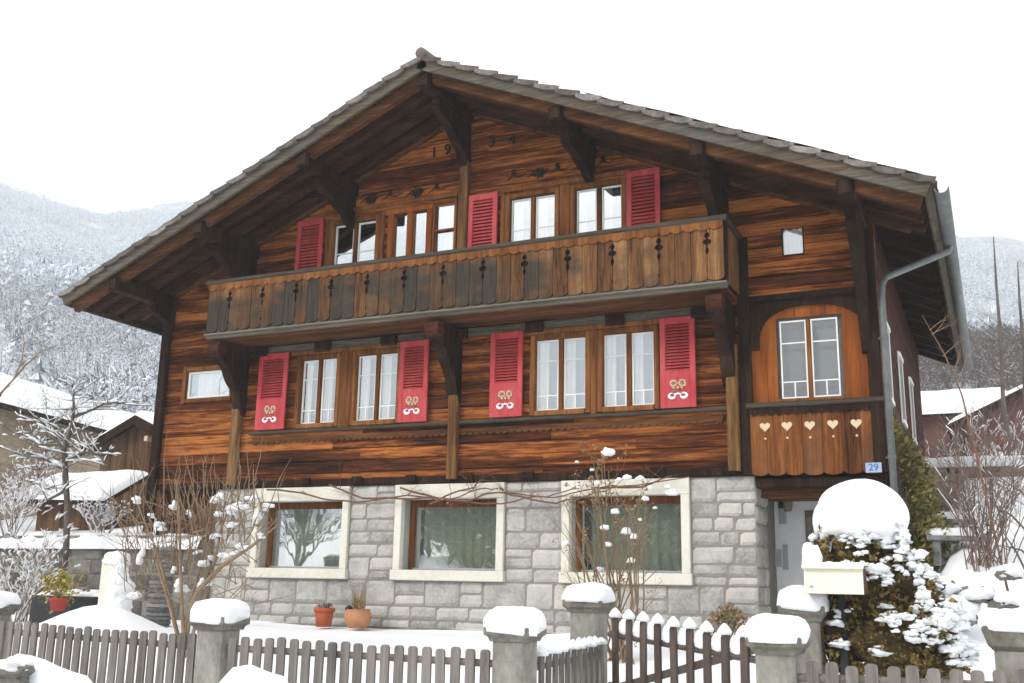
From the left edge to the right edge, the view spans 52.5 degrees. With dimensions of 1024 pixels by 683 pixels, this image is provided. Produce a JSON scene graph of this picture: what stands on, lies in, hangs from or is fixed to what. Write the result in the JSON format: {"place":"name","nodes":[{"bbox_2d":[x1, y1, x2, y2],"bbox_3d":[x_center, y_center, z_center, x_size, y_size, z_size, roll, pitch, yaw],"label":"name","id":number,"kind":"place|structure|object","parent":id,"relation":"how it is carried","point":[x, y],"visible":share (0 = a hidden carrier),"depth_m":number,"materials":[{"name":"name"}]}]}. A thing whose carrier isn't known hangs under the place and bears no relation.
{"place":"outdoors","nodes":[
{"label":"outdoors","id":0,"kind":"place"},
{"bbox_2d":[0,194,1023,682],"bbox_3d":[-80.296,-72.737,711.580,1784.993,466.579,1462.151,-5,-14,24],"label":"snowy ground","id":1,"kind":"structure","parent":0,"point":[102,618],"depth_m":13.26,"materials":[{"name":"white snow"}]},
{"bbox_2d":[0,591,20,658],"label":"stone post","id":2,"kind":"object","parent":1,"relation":"on","point":[10,603],"visible":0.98,"depth_m":10.25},
{"bbox_2d":[0,656,35,682],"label":"boulder","id":3,"kind":"object","parent":1,"relation":"on","point":[13,669],"visible":1,"depth_m":8.22,"materials":[{"name":"stone"}]},
{"bbox_2d":[0,310,61,396],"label":"bare tree","id":4,"kind":"object","parent":1,"relation":"on","point":[17,373],"visible":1,"depth_m":17.44,"materials":[{"name":"white plant"}]},
{"bbox_2d":[0,443,63,535],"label":"snowy shrub","id":5,"kind":"object","parent":1,"relation":"on","point":[11,502],"visible":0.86,"depth_m":20.73,"materials":[{"name":"white plant"}]},
{"bbox_2d":[0,496,94,622],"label":"snowy shrub","id":6,"kind":"object","parent":1,"relation":"on","point":[24,569],"visible":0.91,"depth_m":17.05,"materials":[{"name":"white plant"}]},
{"bbox_2d":[27,562,89,614],"bbox_3d":[-6.496,3.528,14.886,0.867,0.752,0.822,-1,-13,7],"label":"flower pot","id":7,"kind":"object","parent":1,"relation":"on","point":[59,603],"visible":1,"depth_m":14.77,"materials":[{"name":"plant"}]},
{"bbox_2d":[29,589,98,625],"bbox_3d":[-6.479,3.988,15.265,1.303,0.691,0.350,-5,-14,24],"label":"plant trough","id":8,"kind":"object","parent":1,"relation":"on","point":[39,612],"visible":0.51,"depth_m":15.21,"materials":[{"name":"grey stone"}]},
{"bbox_2d":[0,372,134,519],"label":"barn","id":9,"kind":"structure","parent":1,"relation":"on","point":[109,421],"depth_m":28.52,"materials":[{"name":"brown wood"}]},
{"bbox_2d":[0,260,161,413],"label":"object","id":10,"kind":"object","parent":1,"relation":"on","point":[133,344],"visible":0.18,"depth_m":114.97,"materials":[{"name":"white plant"}]},
{"bbox_2d":[14,470,147,530],"bbox_3d":[-9.556,3.753,22.812,3.079,1.943,1.500,-5,-14,24],"label":"lean to","id":11,"kind":"object","parent":1,"relation":"on","point":[120,485],"visible":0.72,"depth_m":22.37,"materials":[{"name":"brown wood"}]},
{"bbox_2d":[88,508,105,529],"bbox_3d":[-8.726,4.008,21.801,0.460,1.016,0.040,-5,-14,24],"label":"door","id":12,"kind":"structure","parent":11,"relation":"in","point":[96,521],"depth_m":21.84,"materials":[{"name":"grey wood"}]},
{"bbox_2d":[0,352,182,584],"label":"fruit tree","id":13,"kind":"object","parent":1,"relation":"on","point":[58,436],"visible":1,"depth_m":18.70,"materials":[{"name":"grey plant"}]},
{"bbox_2d":[0,182,186,303],"bbox_3d":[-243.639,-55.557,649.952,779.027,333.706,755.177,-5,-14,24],"label":"snowy forest","id":14,"kind":"object","parent":1,"relation":"on","point":[67,249],"visible":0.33,"depth_m":592.80,"materials":[{"name":"white snow"}]},
{"bbox_2d":[0,621,196,682],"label":"picket fence","id":15,"kind":"object","parent":1,"relation":"on","point":[33,633],"visible":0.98,"depth_m":9.44,"materials":[{"name":"grey wood"}]},
{"bbox_2d":[70,487,132,532],"bbox_3d":[-8.053,3.278,20.136,0.963,1.023,1.609,-11,-18,41],"label":"snowy shrub","id":16,"kind":"object","parent":1,"relation":"on","point":[106,519],"visible":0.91,"depth_m":20.16,"materials":[{"name":"white plant"}]},
{"bbox_2d":[0,531,212,619],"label":"garden wall","id":17,"kind":"structure","parent":1,"relation":"on","point":[89,549],"depth_m":18.73,"materials":[{"name":"stone"}]},
{"bbox_2d":[98,551,135,611],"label":"snowy pillar","id":18,"kind":"structure","parent":1,"relation":"on","point":[111,582],"depth_m":14.60,"materials":[{"name":"white snow"}]},
{"bbox_2d":[81,410,159,517],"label":"garden shed","id":19,"kind":"structure","parent":1,"relation":"on","point":[140,426],"depth_m":25.17,"materials":[{"name":"brown wood"}]},
{"bbox_2d":[145,543,175,627],"bbox_3d":[-5.331,3.709,15.783,0.396,1.267,0.383,-5,-14,24],"label":"tile stack","id":20,"kind":"object","parent":1,"relation":"on","point":[158,615],"visible":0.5,"depth_m":15.61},
{"bbox_2d":[85,434,304,657],"bbox_3d":[-4.136,2.512,12.847,3.566,2.735,1.465,-5,-14,24],"label":"garden shrub","id":21,"kind":"object","parent":1,"relation":"on","point":[231,509],"visible":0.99,"depth_m":12.50,"materials":[{"name":"brown plant"}]},
{"bbox_2d":[188,598,249,682],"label":"stone post","id":22,"kind":"object","parent":1,"relation":"on","point":[217,624],"visible":1,"depth_m":8.93,"materials":[{"name":"grey stone"}]},
{"bbox_2d":[314,603,334,626],"bbox_3d":[-2.953,4.295,16.325,0.336,0.365,0.336,-5,-14,24],"label":"flower pot","id":23,"kind":"object","parent":1,"relation":"on","point":[324,615],"visible":1,"depth_m":16.21,"materials":[{"name":"ceramic"}]},
{"bbox_2d":[344,582,371,628],"bbox_3d":[-2.380,4.078,16.107,0.430,0.710,0.430,-5,-14,24],"label":"flower pot","id":24,"kind":"object","parent":1,"relation":"on","point":[359,616],"visible":1,"depth_m":15.94,"materials":[{"name":"ceramic"}]},
{"bbox_2d":[225,637,491,682],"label":"picket fence","id":25,"kind":"object","parent":1,"relation":"on","point":[399,658],"visible":0.95,"depth_m":8.36,"materials":[{"name":"grey wood"}]},
{"bbox_2d":[57,47,972,637],"bbox_3d":[0.913,1.205,20.256,14.750,9.536,11.430,-5,-14,24],"label":"chalet","id":26,"kind":"object","parent":1,"relation":"on","point":[427,271],"visible":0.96,"depth_m":16.15,"materials":[{"name":"brown wood"}]},
{"bbox_2d":[180,365,230,404],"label":"window","id":27,"kind":"structure","parent":26,"relation":"in","point":[212,387],"depth_m":18.95,"materials":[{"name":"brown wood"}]},
{"bbox_2d":[246,486,351,578],"bbox_3d":[-3.418,3.247,17.574,1.975,1.490,0.735,-5,-14,24],"label":"base window","id":28,"kind":"structure","parent":26,"relation":"in","point":[312,538],"depth_m":17.57,"materials":[{"name":"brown wood"}]},
{"bbox_2d":[293,352,341,428],"bbox_3d":[-3.260,0.877,17.902,0.900,1.290,0.396,-5,-14,24],"label":"window","id":29,"kind":"structure","parent":26,"relation":"in","point":[322,382],"depth_m":17.89,"materials":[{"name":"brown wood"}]},
{"bbox_2d":[327,214,380,265],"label":"window","id":30,"kind":"structure","parent":26,"relation":"in","point":[335,225],"depth_m":18.19,"materials":[{"name":"brown wood"}]},
{"bbox_2d":[349,347,399,425],"bbox_3d":[-2.203,0.785,17.421,0.970,1.290,0.391,-5,-14,24],"label":"window","id":31,"kind":"structure","parent":26,"relation":"in","point":[377,397],"depth_m":17.44,"materials":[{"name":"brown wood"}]},
{"bbox_2d":[385,203,432,303],"bbox_3d":[-1.759,-1.245,17.598,0.940,2.150,0.140,-5,-14,24],"label":"balcony door","id":32,"kind":"structure","parent":26,"relation":"in","point":[411,216],"depth_m":17.72,"materials":[{"name":"brown wood"}]},
{"bbox_2d":[431,197,457,251],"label":"window","id":33,"kind":"structure","parent":26,"relation":"in","point":[444,232],"depth_m":17.51,"materials":[{"name":"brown wood"}]},
{"bbox_2d":[389,482,505,581],"bbox_3d":[-0.867,3.027,16.420,1.966,1.490,0.735,-5,-14,24],"label":"base window","id":34,"kind":"structure","parent":26,"relation":"in","point":[433,542],"depth_m":16.42,"materials":[{"name":"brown wood"}]},
{"bbox_2d":[266,460,688,512],"bbox_3d":[-0.854,2.161,16.035,7.311,1.056,0.623,-5,-14,24],"label":"climbing vine","id":35,"kind":"object","parent":26,"relation":"attached to","point":[426,496],"visible":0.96,"depth_m":15.94,"materials":[{"name":"plant"}]},
{"bbox_2d":[504,187,559,242],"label":"window","id":36,"kind":"structure","parent":26,"relation":"in","point":[539,218],"depth_m":16.89,"materials":[{"name":"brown wood"}]},
{"bbox_2d":[529,331,590,416],"bbox_3d":[0.800,0.526,16.065,1.000,1.290,0.396,-5,-14,24],"label":"window","id":37,"kind":"structure","parent":26,"relation":"in","point":[560,363],"depth_m":16.08,"materials":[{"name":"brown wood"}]},
{"bbox_2d":[570,177,625,233],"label":"window","id":38,"kind":"structure","parent":26,"relation":"in","point":[603,209],"depth_m":16.43,"materials":[{"name":"brown wood"}]},
{"bbox_2d":[559,478,692,585],"bbox_3d":[1.747,2.801,15.238,1.982,1.490,0.735,-5,-14,24],"label":"base window","id":39,"kind":"structure","parent":26,"relation":"in","point":[671,524],"depth_m":15.15,"materials":[{"name":"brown wood"}]},
{"bbox_2d":[597,325,660,412],"bbox_3d":[1.795,0.440,15.617,0.970,1.290,0.400,-5,-14,24],"label":"window","id":40,"kind":"structure","parent":26,"relation":"in","point":[628,358],"depth_m":15.62,"materials":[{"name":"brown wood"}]},
{"bbox_2d":[781,226,804,256],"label":"vent window","id":41,"kind":"structure","parent":26,"relation":"in","point":[794,238],"depth_m":14.96,"materials":[{"name":"white glass"}]},
{"bbox_2d":[776,314,845,401],"bbox_3d":[4.166,0.197,14.515,0.990,1.400,0.170,-5,-14,24],"label":"window","id":42,"kind":"structure","parent":26,"relation":"in","point":[809,349],"depth_m":14.53,"materials":[{"name":"white wood"}]},
{"bbox_2d":[805,511,825,561],"bbox_3d":[4.728,3.435,14.914,0.930,2.000,0.038,-5,-14,24],"label":"entrance door","id":43,"kind":"structure","parent":26,"relation":"in","point":[808,514],"depth_m":15.25,"materials":[{"name":"grey wood"}]},
{"bbox_2d":[887,322,894,407],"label":"side window","id":44,"kind":"structure","parent":26,"relation":"in","point":[888,328],"depth_m":15.03,"materials":[{"name":"white paint"}]},
{"bbox_2d":[897,351,907,428],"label":"side window","id":45,"kind":"structure","parent":26,"relation":"in","point":[900,360],"depth_m":16.74,"materials":[{"name":"white paint"}]},
{"bbox_2d":[908,376,917,445],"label":"side window","id":46,"kind":"structure","parent":26,"relation":"in","point":[911,384],"depth_m":18.68,"materials":[{"name":"white paint"}]},
{"bbox_2d":[893,415,963,572],"bbox_3d":[5.985,2.767,14.716,0.863,3.119,3.136,-5,-14,24],"label":"ivy","id":47,"kind":"object","parent":26,"relation":"attached to","point":[921,504],"visible":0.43,"depth_m":13.99,"materials":[{"name":"green plant"}]},
{"bbox_2d":[483,606,546,682],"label":"stone post","id":48,"kind":"object","parent":1,"relation":"on","point":[514,634],"visible":1,"depth_m":7.78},
{"bbox_2d":[537,636,607,682],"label":"picket fence","id":49,"kind":"object","parent":1,"relation":"on","point":[579,654],"visible":0.99,"depth_m":8.81,"materials":[{"name":"grey wood"}]},
{"bbox_2d":[562,582,615,682],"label":"stone post","id":50,"kind":"object","parent":1,"relation":"on","point":[588,606],"visible":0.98,"depth_m":9.86,"materials":[{"name":"grey stone"}]},
{"bbox_2d":[541,440,686,664],"bbox_3d":[1.150,2.407,11.977,1.350,2.560,1.612,7,-14,-24],"label":"hydrangea shrub","id":51,"kind":"object","parent":1,"relation":"on","point":[604,527],"visible":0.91,"depth_m":11.99,"materials":[{"name":"brown plant"}]},
{"bbox_2d":[708,602,747,638],"bbox_3d":[2.813,3.695,13.594,0.970,0.554,0.539,-5,-14,24],"label":"heather plant","id":52,"kind":"object","parent":1,"relation":"on","point":[730,614],"visible":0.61,"depth_m":13.55,"materials":[{"name":"brown plant"}]},
{"bbox_2d":[744,613,810,682],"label":"stone post","id":53,"kind":"object","parent":1,"relation":"on","point":[777,644],"visible":1,"depth_m":6.96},
{"bbox_2d":[777,585,831,682],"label":"stone post","id":54,"kind":"object","parent":1,"relation":"on","point":[812,610],"visible":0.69,"depth_m":8.99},
{"bbox_2d":[801,542,868,674],"bbox_3d":[2.780,2.461,8.870,0.528,1.470,0.440,-5,-14,24],"label":"mailbox","id":55,"kind":"object","parent":1,"relation":"on","point":[840,579],"visible":1,"depth_m":8.85,"materials":[{"name":"beige paint"}]},
{"bbox_2d":[808,479,980,678],"bbox_3d":[3.353,2.213,9.283,1.482,1.968,1.231,-5,-14,24],"label":"conifer bush","id":56,"kind":"object","parent":1,"relation":"on","point":[896,617],"visible":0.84,"depth_m":9.01,"materials":[{"name":"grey plant"}]},
{"bbox_2d":[797,661,1023,682],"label":"picket fence","id":57,"kind":"object","parent":1,"relation":"on","point":[813,675],"visible":1,"depth_m":6.68,"materials":[{"name":"grey wood"}]},
{"bbox_2d":[927,511,972,543],"bbox_3d":[6.073,2.650,14.346,0.590,0.595,0.369,-5,-14,24],"label":"stone bench","id":58,"kind":"object","parent":1,"relation":"on","point":[950,517],"visible":0.2,"depth_m":14.24,"materials":[{"name":"stone"}]},
{"bbox_2d":[926,527,986,565],"bbox_3d":[5.816,2.679,13.553,0.764,0.492,0.369,-5,-14,24],"label":"stone bench","id":59,"kind":"object","parent":1,"relation":"on","point":[935,537],"visible":0.59,"depth_m":13.50,"materials":[{"name":"grey stone"}]},
{"bbox_2d":[934,594,980,625],"bbox_3d":[4.605,2.828,10.945,0.508,0.372,0.596,13,-18,-42],"label":"bank rock","id":60,"kind":"object","parent":1,"relation":"on","point":[972,609],"visible":0.23,"depth_m":10.75,"materials":[{"name":"stone"}]},
{"bbox_2d":[929,576,961,594],"bbox_3d":[4.501,2.622,11.039,0.483,0.291,0.400,-10,-17,40],"label":"bank rock","id":61,"kind":"object","parent":60,"relation":"on","point":[952,587],"visible":0.17,"depth_m":10.90,"materials":[{"name":"stone"}]},
{"bbox_2d":[958,582,994,603],"bbox_3d":[4.855,2.631,10.854,0.371,0.230,0.338,-5,-14,24],"label":"bank rock","id":62,"kind":"object","parent":60,"relation":"on","point":[973,592],"visible":0.98,"depth_m":10.76,"materials":[{"name":"stone"}]},
{"bbox_2d":[902,395,1023,571],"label":"bank shrub","id":63,"kind":"object","parent":1,"relation":"on","point":[988,555],"visible":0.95,"depth_m":12.79,"materials":[{"name":"brown plant"}]},
{"bbox_2d":[921,387,1006,457],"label":"red house","id":64,"kind":"structure","parent":1,"relation":"on","point":[929,413],"depth_m":31.61,"materials":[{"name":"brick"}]},
{"bbox_2d":[922,312,1008,590],"bbox_3d":[5.070,1.351,11.454,0.796,3.588,0.230,-5,-14,24],"label":"leaning stem","id":65,"kind":"object","parent":1,"relation":"on","point":[986,498],"visible":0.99,"depth_m":11.53,"materials":[{"name":"brown plant"}]},
{"bbox_2d":[917,455,1023,511],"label":"terrace wall","id":66,"kind":"structure","parent":1,"relation":"on","point":[942,468],"depth_m":18.32,"materials":[{"name":"stone"}]},
{"bbox_2d":[918,318,1023,390],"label":"bare knoll wood","id":67,"kind":"object","parent":1,"relation":"on","point":[942,377],"visible":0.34,"depth_m":70.52,"materials":[{"name":"grey plant"}]},
{"bbox_2d":[920,379,1023,458],"bbox_3d":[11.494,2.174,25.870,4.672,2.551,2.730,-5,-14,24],"label":"snowy hedge","id":68,"kind":"object","parent":1,"relation":"on","point":[995,421],"visible":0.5,"depth_m":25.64,"materials":[{"name":"plant"}]},
{"bbox_2d":[945,385,1023,451],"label":"gable house","id":69,"kind":"structure","parent":1,"relation":"on","point":[995,401],"depth_m":27.33,"materials":[{"name":"brown wood"}]},
{"bbox_2d":[956,237,1023,342],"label":"frosted hillside wood","id":70,"kind":"object","parent":1,"relation":"on","point":[1005,254],"visible":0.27,"depth_m":497.78,"materials":[{"name":"white plant"}]},
{"bbox_2d":[965,237,1023,455],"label":"sapling","id":71,"kind":"object","parent":1,"relation":"on","point":[1002,384],"visible":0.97,"depth_m":24.00,"materials":[{"name":"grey plant"}]},
{"bbox_2d":[974,460,1023,584],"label":"edge shrub","id":72,"kind":"object","parent":1,"relation":"on","point":[1022,526],"visible":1,"depth_m":9.19,"materials":[{"name":"brown plant"}]},
{"bbox_2d":[978,608,1023,681],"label":"stone post","id":73,"kind":"object","parent":1,"relation":"on","point":[1002,630],"visible":0.99,"depth_m":6.59,"materials":[{"name":"grey stone"}]},
{"bbox_2d":[982,262,1023,405],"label":"sapling","id":74,"kind":"object","parent":1,"relation":"on","point":[1021,322],"visible":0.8,"depth_m":24.89,"materials":[{"name":"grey plant"}]},
{"bbox_2d":[987,590,1023,608],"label":"bank rock","id":75,"kind":"object","parent":1,"relation":"on","point":[1007,599],"visible":0.98,"depth_m":10.66,"materials":[{"name":"stone"}]},
{"bbox_2d":[994,563,1023,580],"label":"bank rock","id":76,"kind":"object","parent":1,"relation":"on","point":[1011,571],"visible":0.99,"depth_m":10.71,"materials":[{"name":"stone"}]},
{"bbox_2d":[0,0,1023,241],"label":"sky","id":77,"kind":"structure","parent":0,"point":[106,106],"materials":[{"name":"white"}]},
{"bbox_2d":[607,608,755,682],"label":"garden gate","id":78,"kind":"structure","parent":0,"point":[721,647],"depth_m":8.63,"materials":[{"name":"brown wood"}]}
]}

